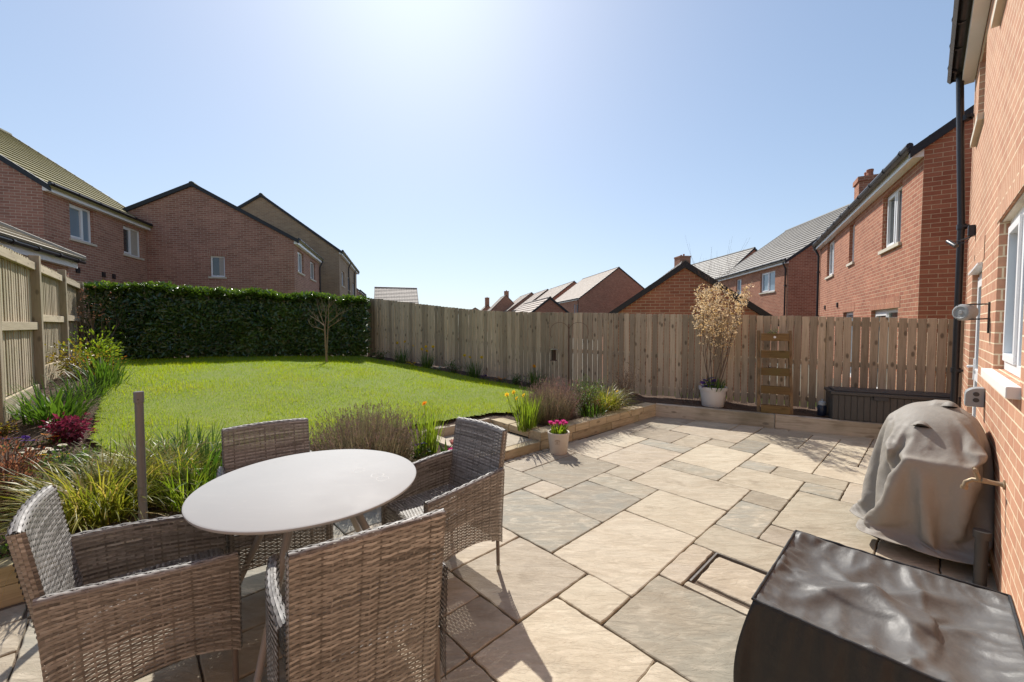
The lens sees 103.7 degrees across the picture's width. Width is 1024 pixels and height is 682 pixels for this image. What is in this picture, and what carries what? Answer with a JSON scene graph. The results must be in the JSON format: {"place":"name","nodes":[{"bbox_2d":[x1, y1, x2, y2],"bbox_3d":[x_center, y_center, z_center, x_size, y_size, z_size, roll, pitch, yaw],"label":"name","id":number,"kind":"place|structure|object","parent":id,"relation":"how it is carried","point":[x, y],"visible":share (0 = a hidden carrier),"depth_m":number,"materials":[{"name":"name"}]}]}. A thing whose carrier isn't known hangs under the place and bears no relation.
{"place":"outdoors","nodes":[
{"label":"outdoors","id":0,"kind":"place"},
{"bbox_2d":[87,356,532,459],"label":"lawn","id":1,"kind":"structure","parent":0,"point":[306,390],"depth_m":5.97,"materials":[{"name":"green plant"}]},
{"bbox_2d":[305,298,350,362],"bbox_3d":[-4.147,-0.265,9.041,0.850,1.676,0.782,1,2,28],"label":"young tree","id":2,"kind":"object","parent":1,"relation":"on","point":[326,351],"visible":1,"depth_m":8.98,"materials":[{"name":"brown plant"}]},
{"bbox_2d":[0,354,829,558],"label":"soil bed","id":3,"kind":"object","parent":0,"point":[34,431],"visible":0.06,"depth_m":5.03,"materials":[{"name":"brown soil"}]},
{"bbox_2d":[0,420,19,435],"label":"gold bush","id":4,"kind":"object","parent":3,"relation":"on","point":[4,429],"visible":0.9,"depth_m":4.03,"materials":[{"name":"green plant"}]},
{"bbox_2d":[0,535,22,557],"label":"plant","id":5,"kind":"object","parent":3,"relation":"on","point":[4,551],"visible":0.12,"depth_m":2.35,"materials":[{"name":"green plant"}]},
{"bbox_2d":[2,436,39,451],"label":"pansy plant","id":6,"kind":"object","parent":3,"relation":"on","point":[25,437],"visible":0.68,"depth_m":3.81,"materials":[{"name":"purple plant"}]},
{"bbox_2d":[0,431,57,521],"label":"russet shrub","id":7,"kind":"object","parent":3,"relation":"on","point":[19,468],"visible":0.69,"depth_m":2.85,"materials":[{"name":"green plant"}]},
{"bbox_2d":[6,392,55,419],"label":"bulb clump","id":8,"kind":"object","parent":3,"relation":"on","point":[19,410],"visible":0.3,"depth_m":4.47,"materials":[{"name":"green plant"}]},
{"bbox_2d":[0,454,81,507],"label":"grey shrub","id":9,"kind":"object","parent":3,"relation":"on","point":[49,473],"visible":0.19,"depth_m":2.99,"materials":[{"name":"green plant"}]},
{"bbox_2d":[15,444,66,467],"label":"pansy plant","id":10,"kind":"object","parent":3,"relation":"on","point":[49,449],"visible":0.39,"depth_m":3.60,"materials":[{"name":"white plant"}]},
{"bbox_2d":[0,245,85,426],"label":"garden fence","id":11,"kind":"object","parent":3,"relation":"on","point":[36,313],"visible":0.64,"depth_m":5.37,"materials":[{"name":"beige wood"}]},
{"bbox_2d":[3,376,127,424],"bbox_3d":[-5.139,0.630,4.516,1.239,0.521,1.178,1,2,23],"label":"daffodil clump","id":12,"kind":"object","parent":3,"relation":"on","point":[69,407],"visible":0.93,"depth_m":4.44,"materials":[{"name":"green plant"}]},
{"bbox_2d":[38,411,99,443],"bbox_3d":[-4.467,0.875,4.071,0.416,0.339,0.474,-2,3,-38],"label":"heuchera","id":13,"kind":"object","parent":3,"relation":"on","point":[64,427],"visible":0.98,"depth_m":4.01,"materials":[{"name":"red plant"}]},
{"bbox_2d":[37,438,106,484],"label":"plant","id":14,"kind":"object","parent":3,"relation":"on","point":[71,457],"visible":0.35,"depth_m":3.35,"materials":[{"name":"green plant"}]},
{"bbox_2d":[44,338,103,379],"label":"rose bush","id":15,"kind":"object","parent":3,"relation":"on","point":[68,362],"visible":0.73,"depth_m":6.08,"materials":[{"name":"green plant"}]},
{"bbox_2d":[42,367,123,400],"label":"bulb clump","id":16,"kind":"object","parent":3,"relation":"on","point":[67,388],"visible":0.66,"depth_m":5.26,"materials":[{"name":"green plant"}]},
{"bbox_2d":[60,325,123,372],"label":"lime shrub","id":17,"kind":"object","parent":3,"relation":"on","point":[114,347],"visible":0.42,"depth_m":6.77,"materials":[{"name":"green plant"}]},
{"bbox_2d":[67,282,126,349],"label":"dry shrub","id":18,"kind":"object","parent":3,"relation":"on","point":[92,325],"visible":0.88,"depth_m":7.64,"materials":[{"name":"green plant"}]},
{"bbox_2d":[53,350,148,389],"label":"daffodil clump","id":19,"kind":"object","parent":3,"relation":"on","point":[102,368],"visible":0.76,"depth_m":5.63,"materials":[{"name":"green plant"}]},
{"bbox_2d":[85,348,125,372],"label":"gold bush","id":20,"kind":"object","parent":3,"relation":"on","point":[106,360],"visible":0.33,"depth_m":6.63,"materials":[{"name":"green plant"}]},
{"bbox_2d":[0,433,211,604],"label":"golden sedge","id":21,"kind":"object","parent":3,"relation":"on","point":[80,513],"visible":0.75,"depth_m":2.78,"materials":[{"name":"green plant"}]},
{"bbox_2d":[65,426,174,465],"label":"strap leaf plant","id":22,"kind":"object","parent":3,"relation":"on","point":[113,449],"visible":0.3,"depth_m":3.76,"materials":[{"name":"green plant"}]},
{"bbox_2d":[43,431,203,495],"bbox_3d":[-3.155,1.029,3.367,1.182,0.507,1.134,2,3,43],"label":"golden sedge","id":23,"kind":"object","parent":3,"relation":"on","point":[123,458],"visible":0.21,"depth_m":3.29,"materials":[{"name":"green plant"}]},
{"bbox_2d":[133,391,147,520],"bbox_3d":[-2.474,0.896,2.685,0.055,1.123,0.055,0,2,0],"label":"post","id":24,"kind":"object","parent":3,"relation":"on","point":[138,399],"visible":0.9,"depth_m":2.67,"materials":[{"name":"brown paint"}]},
{"bbox_2d":[59,422,227,520],"bbox_3d":[-2.838,1.037,3.341,1.326,0.608,1.275,1,2,15],"label":"golden sedge","id":25,"kind":"object","parent":3,"relation":"on","point":[174,459],"visible":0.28,"depth_m":3.27,"materials":[{"name":"green plant"}]},
{"bbox_2d":[120,413,232,459],"bbox_3d":[-3.112,0.939,3.921,0.919,0.394,0.817,0,2,8],"label":"strap leaf plant","id":26,"kind":"object","parent":3,"relation":"on","point":[188,440],"visible":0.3,"depth_m":3.98,"materials":[{"name":"green plant"}]},
{"bbox_2d":[135,452,219,511],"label":"strap leaf plant","id":27,"kind":"object","parent":3,"relation":"on","point":[175,495],"visible":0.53,"depth_m":3.00,"materials":[{"name":"green plant"}]},
{"bbox_2d":[116,426,248,497],"bbox_3d":[-2.557,0.999,3.360,1.067,0.496,1.164,1,2,14],"label":"strap leaf plant","id":28,"kind":"object","parent":3,"relation":"on","point":[216,456],"visible":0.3,"depth_m":3.38,"materials":[{"name":"green plant"}]},
{"bbox_2d":[185,444,221,477],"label":"plant","id":29,"kind":"object","parent":3,"relation":"on","point":[212,456],"visible":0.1,"depth_m":3.47,"materials":[{"name":"green plant"}]},
{"bbox_2d":[80,280,371,360],"bbox_3d":[-6.468,-0.430,9.868,5.755,1.966,1.127,-1,3,-30],"label":"hedge","id":30,"kind":"object","parent":3,"relation":"on","point":[167,320],"visible":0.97,"depth_m":9.29,"materials":[{"name":"green plant"}]},
{"bbox_2d":[276,430,338,451],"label":"lavender bush","id":31,"kind":"object","parent":3,"relation":"on","point":[311,448],"visible":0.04,"depth_m":3.76,"materials":[{"name":"green plant"}]},
{"bbox_2d":[308,400,436,458],"bbox_3d":[-1.426,0.917,3.942,1.259,0.623,1.241,1,2,13],"label":"lavender bush","id":32,"kind":"object","parent":3,"relation":"on","point":[370,435],"visible":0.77,"depth_m":3.88,"materials":[{"name":"plant"}]},
{"bbox_2d":[391,340,413,363],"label":"daffodil clump","id":33,"kind":"object","parent":3,"relation":"on","point":[400,358],"visible":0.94,"depth_m":10.31,"materials":[{"name":"green plant"}]},
{"bbox_2d":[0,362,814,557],"bbox_3d":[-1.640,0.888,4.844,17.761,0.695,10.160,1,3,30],"label":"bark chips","id":34,"kind":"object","parent":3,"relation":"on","point":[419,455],"visible":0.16,"depth_m":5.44,"materials":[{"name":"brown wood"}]},
{"bbox_2d":[404,441,431,459],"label":"plant","id":35,"kind":"object","parent":3,"relation":"on","point":[416,454],"visible":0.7,"depth_m":4.08,"materials":[{"name":"green plant"}]},
{"bbox_2d":[393,400,454,455],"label":"daffodil clump","id":36,"kind":"object","parent":3,"relation":"on","point":[430,433],"visible":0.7,"depth_m":4.25,"materials":[{"name":"green plant"}]},
{"bbox_2d":[416,345,434,367],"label":"daffodil clump","id":37,"kind":"object","parent":3,"relation":"on","point":[428,363],"visible":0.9,"depth_m":9.83,"materials":[{"name":"green plant"}]},
{"bbox_2d":[436,439,452,452],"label":"tulip plant","id":38,"kind":"object","parent":3,"relation":"on","point":[446,448],"visible":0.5,"depth_m":4.20,"materials":[{"name":"green plant"}]},
{"bbox_2d":[444,359,461,373],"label":"plant","id":39,"kind":"object","parent":3,"relation":"on","point":[452,367],"visible":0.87,"depth_m":9.47,"materials":[{"name":"green plant"}]},
{"bbox_2d":[460,354,486,377],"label":"daffodil clump","id":40,"kind":"object","parent":3,"relation":"on","point":[471,373],"visible":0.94,"depth_m":9.23,"materials":[{"name":"green plant"}]},
{"bbox_2d":[507,373,527,384],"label":"plant","id":41,"kind":"object","parent":3,"relation":"on","point":[515,380],"visible":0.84,"depth_m":8.61,"materials":[{"name":"green plant"}]},
{"bbox_2d":[505,390,547,431],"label":"daffodil clump","id":42,"kind":"object","parent":3,"relation":"on","point":[527,418],"visible":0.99,"depth_m":5.23,"materials":[{"name":"green plant"}]},
{"bbox_2d":[522,365,548,387],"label":"daffodil clump","id":43,"kind":"object","parent":3,"relation":"on","point":[532,378],"visible":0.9,"depth_m":8.48,"materials":[{"name":"green plant"}]},
{"bbox_2d":[516,378,582,424],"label":"lavender bush","id":44,"kind":"object","parent":3,"relation":"on","point":[554,410],"visible":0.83,"depth_m":5.57,"materials":[{"name":"plant"}]},
{"bbox_2d":[525,373,586,417],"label":"heather","id":45,"kind":"object","parent":3,"relation":"on","point":[569,389],"visible":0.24,"depth_m":6.01,"materials":[{"name":"brown plant"}]},
{"bbox_2d":[550,322,588,388],"bbox_3d":[1.132,0.380,8.021,0.806,1.506,0.028,1,3,29],"label":"feeder pole","id":46,"kind":"object","parent":3,"relation":"on","point":[568,344],"visible":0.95,"depth_m":8.01,"materials":[{"name":"metal"}]},
{"bbox_2d":[558,373,607,415],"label":"green shrub","id":47,"kind":"object","parent":3,"relation":"on","point":[584,399],"visible":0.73,"depth_m":6.12,"materials":[{"name":"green plant"}]},
{"bbox_2d":[569,400,607,417],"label":"strap leaf plant","id":48,"kind":"object","parent":3,"relation":"on","point":[592,414],"visible":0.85,"depth_m":5.92,"materials":[{"name":"green plant"}]},
{"bbox_2d":[580,378,641,413],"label":"golden sedge","id":49,"kind":"object","parent":3,"relation":"on","point":[610,401],"visible":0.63,"depth_m":6.41,"materials":[{"name":"yellow plant"}]},
{"bbox_2d":[607,359,645,405],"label":"dry shrub","id":50,"kind":"object","parent":3,"relation":"on","point":[623,385],"visible":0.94,"depth_m":6.82,"materials":[{"name":"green plant"}]},
{"bbox_2d":[699,384,727,407],"bbox_3d":[3.379,0.926,6.766,0.438,0.330,0.438,0,2,0],"label":"flower pot","id":51,"kind":"object","parent":3,"relation":"on","point":[712,397],"visible":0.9,"depth_m":6.61,"materials":[{"name":"white ceramic"}]},
{"bbox_2d":[700,375,726,391],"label":"bulb plant","id":52,"kind":"object","parent":51,"relation":"in","point":[703,382],"visible":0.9,"depth_m":6.64,"materials":[{"name":"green plant"}]},
{"bbox_2d":[684,236,754,387],"bbox_3d":[3.392,-0.479,6.672,1.103,2.652,1.296,1,2,26],"label":"flowering shrub","id":53,"kind":"object","parent":51,"relation":"on","point":[708,310],"visible":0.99,"depth_m":6.62,"materials":[{"name":"beige plant"}]},
{"bbox_2d":[757,330,792,414],"bbox_3d":[4.165,0.470,6.379,0.472,1.270,0.619,1,3,29],"label":"ladder planter","id":54,"kind":"object","parent":3,"relation":"on","point":[776,409],"visible":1,"depth_m":6.31,"materials":[{"name":"brown wood"}]},
{"bbox_2d":[817,399,826,415],"bbox_3d":[4.662,0.995,6.046,0.116,0.247,0.114,0,2,0],"label":"bottle","id":55,"kind":"object","parent":3,"relation":"on","point":[821,408],"visible":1,"depth_m":6.01,"materials":[{"name":"blue plastic"}]},
{"bbox_2d":[824,386,960,422],"bbox_3d":[5.291,0.919,5.649,1.384,0.430,0.494,1,3,29],"label":"storage chest","id":56,"kind":"object","parent":3,"relation":"on","point":[863,404],"visible":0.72,"depth_m":5.60,"materials":[{"name":"grey plastic"}]},
{"bbox_2d":[0,0,974,325],"label":"sky","id":57,"kind":"structure","parent":0,"point":[460,153],"materials":[{"name":"blue"}]},
{"bbox_2d":[0,416,996,681],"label":"patio","id":58,"kind":"structure","parent":0,"point":[620,516],"depth_m":2.68,"materials":[{"name":"stone"}]},
{"bbox_2d":[5,485,242,681],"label":"wicker chair","id":59,"kind":"object","parent":58,"relation":"on","point":[136,599],"visible":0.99,"depth_m":1.52,"materials":[{"name":"wicker"}]},
{"bbox_2d":[0,452,472,608],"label":"retaining wall","id":60,"kind":"structure","parent":58,"relation":"on","point":[12,593],"depth_m":2.25,"materials":[{"name":"brown wood"}]},
{"bbox_2d":[216,418,333,572],"bbox_3d":[-1.495,1.005,2.532,0.588,0.897,0.638,-2,3,-38],"label":"wicker chair","id":61,"kind":"object","parent":58,"relation":"on","point":[237,456],"visible":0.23,"depth_m":2.62,"materials":[{"name":"wicker"}]},
{"bbox_2d":[182,449,415,681],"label":"garden table","id":62,"kind":"object","parent":58,"relation":"on","point":[287,496],"visible":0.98,"depth_m":2.00,"materials":[{"name":"paint"}]},
{"bbox_2d":[265,508,447,681],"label":"wicker chair","id":63,"kind":"object","parent":58,"relation":"on","point":[385,583],"visible":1,"depth_m":1.33,"materials":[{"name":"wicker"}]},
{"bbox_2d":[381,417,507,570],"bbox_3d":[-0.417,1.004,2.564,0.638,0.897,0.588,-2,3,-44],"label":"wicker chair","id":64,"kind":"object","parent":58,"relation":"on","point":[467,489],"visible":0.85,"depth_m":2.54,"materials":[{"name":"wicker"}]},
{"bbox_2d":[422,417,539,460],"bbox_3d":[-0.478,1.258,5.086,1.174,0.248,1.191,-2,3,-41],"label":"garden step","id":65,"kind":"object","parent":58,"relation":"on","point":[517,445],"visible":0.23,"depth_m":4.97,"materials":[{"name":"beige stone"}]},
{"bbox_2d":[548,429,569,454],"bbox_3d":[0.568,1.232,4.904,0.270,0.262,0.270,0,2,0],"label":"flower pot","id":66,"kind":"object","parent":58,"relation":"on","point":[558,444],"visible":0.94,"depth_m":4.80,"materials":[{"name":"ceramic"}]},
{"bbox_2d":[548,419,570,433],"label":"tulip plant","id":67,"kind":"object","parent":66,"relation":"on","point":[560,430],"visible":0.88,"depth_m":4.87,"materials":[{"name":"pink plant"}]},
{"bbox_2d":[491,402,655,449],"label":"retaining wall","id":68,"kind":"structure","parent":58,"relation":"on","point":[583,427],"depth_m":5.76,"materials":[{"name":"brown wood"}]},
{"bbox_2d":[689,552,767,582],"bbox_3d":[1.362,1.471,2.470,0.436,0.030,0.359,-2,3,-43],"label":"inspection cover","id":69,"kind":"object","parent":58,"relation":"on","point":[707,563],"visible":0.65,"depth_m":2.61,"materials":[{"name":"metal"}]},
{"bbox_2d":[656,403,883,439],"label":"retaining wall","id":70,"kind":"structure","parent":58,"relation":"on","point":[818,425],"depth_m":6.08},
{"bbox_2d":[733,530,1023,681],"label":"garden box","id":71,"kind":"object","parent":58,"relation":"on","point":[822,610],"visible":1,"depth_m":1.43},
{"bbox_2d":[849,400,994,565],"bbox_3d":[3.064,0.928,3.045,1.317,1.008,0.720,-2,3,-44],"label":"barbecue","id":72,"kind":"object","parent":58,"relation":"on","point":[926,457],"visible":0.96,"depth_m":2.66,"materials":[{"name":"beige fabric"}]},
{"bbox_2d":[367,332,841,437],"bbox_3d":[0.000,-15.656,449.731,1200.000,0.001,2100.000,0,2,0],"label":"ground","id":73,"kind":"structure","parent":0,"point":[602,381],"depth_m":14.50,"materials":[{"name":"brown soil"}]},
{"bbox_2d":[0,222,86,363],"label":"garage","id":74,"kind":"structure","parent":73,"relation":"on","point":[54,257],"depth_m":8.36,"materials":[{"name":"brick"}]},
{"bbox_2d":[0,128,152,355],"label":"brick house","id":75,"kind":"structure","parent":73,"relation":"on","point":[45,198],"depth_m":12.16,"materials":[{"name":"red brick"}]},
{"bbox_2d":[69,203,96,246],"bbox_3d":[-12.880,-3.456,12.000,0.170,1.085,1.072,-1,2,-16],"label":"window","id":76,"kind":"structure","parent":75,"relation":"in","point":[80,231],"depth_m":12.04,"materials":[{"name":"white plastic"}]},
{"bbox_2d":[123,226,144,260],"bbox_3d":[-13.575,-3.491,14.348,0.170,1.064,1.160,-1,2,-16],"label":"window","id":77,"kind":"structure","parent":75,"relation":"in","point":[131,236],"depth_m":14.43,"materials":[{"name":"white plastic"}]},
{"bbox_2d":[122,181,323,353],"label":"brick house","id":78,"kind":"structure","parent":73,"relation":"on","point":[197,235],"depth_m":15.74,"materials":[{"name":"red brick"}]},
{"bbox_2d":[208,256,226,278],"bbox_3d":[-11.563,-2.895,15.811,0.616,0.880,0.170,-1,2,-15],"label":"window","id":79,"kind":"structure","parent":78,"relation":"in","point":[217,262],"depth_m":15.85,"materials":[{"name":"white plastic"}]},
{"bbox_2d":[298,252,304,275],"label":"window","id":80,"kind":"structure","parent":78,"relation":"in","point":[299,254],"depth_m":17.78,"materials":[{"name":"white plastic"}]},
{"bbox_2d":[237,193,359,336],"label":"brick house","id":81,"kind":"structure","parent":73,"relation":"on","point":[340,271],"depth_m":22.76,"materials":[{"name":"red brick"}]},
{"bbox_2d":[374,287,418,315],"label":"brick house","id":82,"kind":"structure","parent":73,"relation":"on","point":[406,294],"depth_m":49.40,"materials":[{"name":"tile"}]},
{"bbox_2d":[487,290,513,331],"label":"brick house","id":83,"kind":"structure","parent":73,"relation":"on","point":[504,302],"depth_m":98.40,"materials":[{"name":"brick"}]},
{"bbox_2d":[503,292,533,311],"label":"brick house","id":84,"kind":"structure","parent":73,"relation":"on","point":[520,300],"depth_m":93.56,"materials":[{"name":"tile"}]},
{"bbox_2d":[512,289,548,311],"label":"brick house","id":85,"kind":"structure","parent":73,"relation":"on","point":[537,295],"depth_m":87.54,"materials":[{"name":"tile"}]},
{"bbox_2d":[515,296,569,336],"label":"brick house","id":86,"kind":"structure","parent":73,"relation":"on","point":[547,304],"depth_m":26.78,"materials":[{"name":"tile"}]},
{"bbox_2d":[536,281,576,299],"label":"brick house","id":87,"kind":"structure","parent":73,"relation":"on","point":[554,293],"depth_m":69.58,"materials":[{"name":"tile"}]},
{"bbox_2d":[555,267,644,338],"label":"brick house","id":88,"kind":"structure","parent":73,"relation":"on","point":[608,291],"depth_m":50.68,"materials":[{"name":"red brick"}]},
{"bbox_2d":[602,259,778,392],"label":"brick garage","id":89,"kind":"structure","parent":73,"relation":"on","point":[671,291],"depth_m":9.83,"materials":[{"name":"brick"}]},
{"bbox_2d":[674,247,757,278],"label":"brick house","id":90,"kind":"structure","parent":73,"relation":"on","point":[721,263],"depth_m":36.09,"materials":[{"name":"grey tile"}]},
{"bbox_2d":[715,203,850,358],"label":"brick house","id":91,"kind":"structure","parent":73,"relation":"on","point":[781,275],"depth_m":20.66,"materials":[{"name":"red brick"}]},
{"bbox_2d":[759,270,774,294],"bbox_3d":[13.521,-3.082,21.212,0.170,1.130,1.600,0,2,6],"label":"window","id":92,"kind":"structure","parent":91,"relation":"in","point":[768,279],"depth_m":21.23,"materials":[{"name":"white plastic"}]},
{"bbox_2d":[812,105,973,391],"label":"brick house","id":93,"kind":"structure","parent":73,"relation":"on","point":[883,247],"depth_m":7.39,"materials":[{"name":"red brick"}]},
{"bbox_2d":[825,239,834,279],"bbox_3d":[10.404,-2.666,13.071,0.170,1.230,1.253,1,3,29],"label":"window","id":94,"kind":"structure","parent":93,"relation":"in","point":[831,268],"depth_m":13.29,"materials":[{"name":"white plastic"}]},
{"bbox_2d":[846,224,854,266],"bbox_3d":[9.069,-2.568,10.669,0.170,1.112,0.671,1,3,29],"label":"window","id":95,"kind":"structure","parent":93,"relation":"in","point":[851,263],"depth_m":10.84,"materials":[{"name":"white plastic"}]},
{"bbox_2d":[875,308,897,388],"bbox_3d":[7.738,0.257,8.280,0.064,1.827,1.707,1,3,29],"label":"window","id":96,"kind":"structure","parent":93,"relation":"in","point":[890,313],"depth_m":8.28,"materials":[{"name":"white plastic"}]},
{"bbox_2d":[878,186,901,254],"bbox_3d":[7.548,-2.391,7.943,0.170,1.186,1.231,1,3,29],"label":"window","id":97,"kind":"structure","parent":93,"relation":"in","point":[895,199],"depth_m":7.98,"materials":[{"name":"white plastic"}]},
{"bbox_2d":[947,0,1023,633],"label":"brick house","id":98,"kind":"structure","parent":73,"relation":"on","point":[986,53],"depth_m":2.79,"materials":[{"name":"brick"}]},
{"bbox_2d":[946,225,975,247],"bbox_3d":[4.750,-1.096,4.262,0.123,0.222,0.208,-2,3,-44],"label":"security camera","id":99,"kind":"object","parent":98,"relation":"attached to","point":[971,231],"visible":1,"depth_m":4.20,"materials":[{"name":"black plastic"}]},
{"bbox_2d":[952,302,990,332],"bbox_3d":[3.526,-0.179,3.101,0.101,0.235,0.186,-1,2,-13],"label":"washing line","id":100,"kind":"object","parent":98,"relation":"attached to","point":[963,312],"visible":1,"depth_m":3.08,"materials":[{"name":"grey plastic"}]},
{"bbox_2d":[964,387,984,407],"bbox_3d":[3.650,0.438,3.175,0.123,0.148,0.100,-2,3,-44],"label":"vent cover","id":101,"kind":"object","parent":98,"relation":"attached to","point":[974,396],"visible":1,"depth_m":3.13,"materials":[{"name":"grey plastic"}]},
{"bbox_2d":[967,262,982,417],"bbox_3d":[4.575,0.289,3.941,1.131,2.020,0.138,-2,3,-44],"label":"door","id":102,"kind":"structure","parent":98,"relation":"in","point":[977,269],"depth_m":4.18,"materials":[{"name":"white plastic"}]},
{"bbox_2d":[970,112,983,147],"bbox_3d":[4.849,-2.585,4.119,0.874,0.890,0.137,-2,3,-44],"label":"window sill","id":103,"kind":"structure","parent":98,"relation":"in","point":[979,120],"depth_m":4.07,"materials":[{"name":"beige stone"}]},
{"bbox_2d":[960,467,1005,489],"bbox_3d":[2.699,0.803,2.308,0.075,0.141,0.168,-2,3,-44],"label":"outdoor tap","id":104,"kind":"object","parent":98,"relation":"attached to","point":[966,482],"visible":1,"depth_m":2.31,"materials":[{"name":"gold metal"}]},
{"bbox_2d":[991,0,1005,28],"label":"window","id":105,"kind":"structure","parent":98,"relation":"in","point":[999,5],"depth_m":2.98,"materials":[{"name":"white plastic"}]},
{"bbox_2d":[1002,205,1023,377],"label":"window","id":106,"kind":"structure","parent":98,"relation":"in","point":[1014,291],"depth_m":2.50,"materials":[{"name":"white plastic"}]},
{"bbox_2d":[523,377,815,406],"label":"grass verge","id":107,"kind":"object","parent":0,"point":[726,397],"depth_m":8.73,"materials":[{"name":"green plant"}]},
{"bbox_2d":[367,298,964,408],"bbox_3d":[1.142,0.088,8.604,12.006,2.384,0.189,1,3,29],"label":"garden fence","id":108,"kind":"object","parent":107,"relation":"on","point":[515,344],"visible":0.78,"depth_m":7.55,"materials":[{"name":"brown wood"}]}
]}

